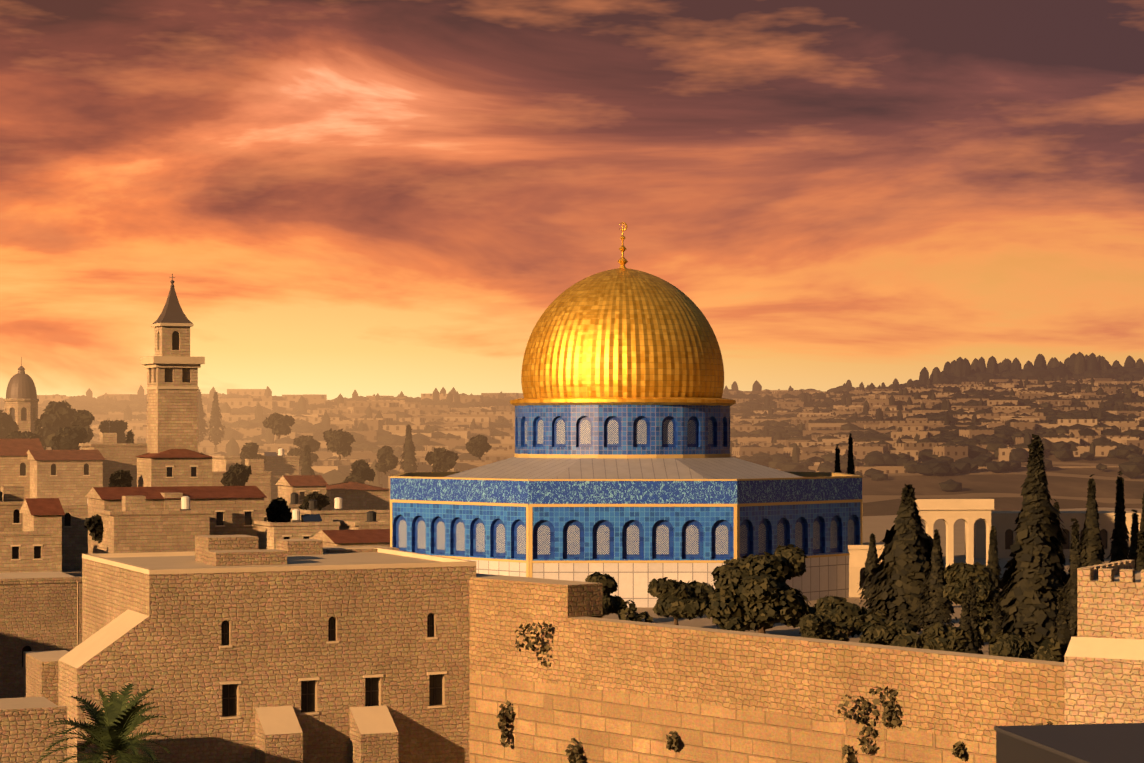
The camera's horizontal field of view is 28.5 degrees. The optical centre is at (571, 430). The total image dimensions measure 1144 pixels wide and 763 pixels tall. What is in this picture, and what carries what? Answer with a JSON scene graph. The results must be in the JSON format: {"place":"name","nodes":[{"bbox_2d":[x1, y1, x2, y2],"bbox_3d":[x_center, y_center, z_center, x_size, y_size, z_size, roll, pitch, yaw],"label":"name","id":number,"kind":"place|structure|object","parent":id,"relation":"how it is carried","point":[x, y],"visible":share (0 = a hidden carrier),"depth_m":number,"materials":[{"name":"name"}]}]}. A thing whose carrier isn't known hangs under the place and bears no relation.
{"place":"outdoors","nodes":[
{"label":"outdoors","id":0,"kind":"place"},
{"bbox_2d":[0,572,81,762],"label":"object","id":1,"kind":"structure","parent":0,"point":[40,624],"depth_m":176.23,"materials":[{"name":"stone"}]},
{"bbox_2d":[0,0,1143,399],"label":"sky","id":2,"kind":"structure","parent":0,"point":[367,197],"materials":[{"name":"orange"}]},
{"bbox_2d":[389,452,1143,515],"bbox_3d":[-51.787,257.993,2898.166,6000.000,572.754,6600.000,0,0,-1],"label":"ground","id":3,"kind":"structure","parent":0,"point":[1067,488],"depth_m":716.26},
{"bbox_2d":[4,357,38,432],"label":"church dome","id":4,"kind":"structure","parent":3,"relation":"on","point":[21,400],"depth_m":414.55,"materials":[{"name":"stone"}]},
{"bbox_2d":[37,683,174,762],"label":"palm tree","id":5,"kind":"object","parent":3,"relation":"on","point":[117,722],"visible":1,"depth_m":109.88,"materials":[{"name":"green plant"}]},
{"bbox_2d":[140,274,204,452],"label":"bell tower","id":6,"kind":"structure","parent":3,"relation":"on","point":[172,366],"depth_m":298.81,"materials":[{"name":"stone"}]},
{"bbox_2d":[0,422,377,531],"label":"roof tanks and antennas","id":7,"kind":"object","parent":3,"relation":"on","point":[129,503],"visible":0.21,"depth_m":275.63,"materials":[{"name":"white plastic"},{"name":"metal"}]},
{"bbox_2d":[0,439,389,572],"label":"houses","id":8,"kind":"structure","parent":3,"relation":"on","point":[43,529],"depth_m":275.11,"materials":[{"name":"stone"}]},
{"bbox_2d":[0,389,491,543],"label":"city trees","id":9,"kind":"object","parent":3,"relation":"on","point":[63,425],"visible":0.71,"depth_m":395.97,"materials":[{"name":"green plant"}]},
{"bbox_2d":[58,535,475,762],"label":"building","id":10,"kind":"structure","parent":3,"relation":"on","point":[235,648],"depth_m":148.74,"materials":[{"name":"stone"}]},
{"bbox_2d":[0,352,1143,491],"bbox_3d":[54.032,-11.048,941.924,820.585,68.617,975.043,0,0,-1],"label":"hill trees","id":11,"kind":"object","parent":3,"relation":"on","point":[1077,366],"visible":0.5,"depth_m":893.69,"materials":[{"name":"green plant"}]},
{"bbox_2d":[0,378,1143,508],"bbox_3d":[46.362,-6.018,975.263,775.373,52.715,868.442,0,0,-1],"label":"distant city buildings","id":12,"kind":"structure","parent":3,"relation":"on","point":[457,422],"depth_m":838.30,"materials":[{"name":"beige stone"}]},
{"bbox_2d":[62,507,1141,654],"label":"temple platform paving","id":13,"kind":"structure","parent":3,"relation":"on","point":[877,526],"depth_m":297.49,"materials":[{"name":"beige stone"}]},
{"bbox_2d":[390,222,862,606],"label":"dome of the rock","id":14,"kind":"structure","parent":13,"relation":"on","point":[628,472],"depth_m":235.39,"materials":[{"name":"tile"}]},
{"bbox_2d":[585,433,1143,661],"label":"cypress trees","id":15,"kind":"object","parent":13,"relation":"on","point":[913,584],"visible":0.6,"depth_m":169.29,"materials":[{"name":"green plant"}]},
{"bbox_2d":[848,499,1140,596],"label":"arcade","id":16,"kind":"object","parent":13,"relation":"on","point":[979,517],"visible":0.4,"depth_m":237.35,"materials":[{"name":"beige stone"}]},
{"bbox_2d":[469,573,1063,762],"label":"stone wall","id":17,"kind":"structure","parent":3,"relation":"on","point":[603,690],"depth_m":135.75,"materials":[{"name":"stone"}]},
{"bbox_2d":[496,621,1051,762],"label":"wall shrubs","id":18,"kind":"object","parent":17,"relation":"attached to","point":[572,754],"depth_m":126.29,"materials":[{"name":"green plant"}]},
{"bbox_2d":[994,723,1143,762],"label":"roof structure","id":19,"kind":"object","parent":3,"relation":"on","point":[1100,743],"visible":1,"depth_m":68.97,"materials":[{"name":"grey"}]},
{"bbox_2d":[1064,560,1143,724],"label":"tower","id":20,"kind":"structure","parent":3,"relation":"on","point":[1104,669],"depth_m":112.98,"materials":[{"name":"stone"}]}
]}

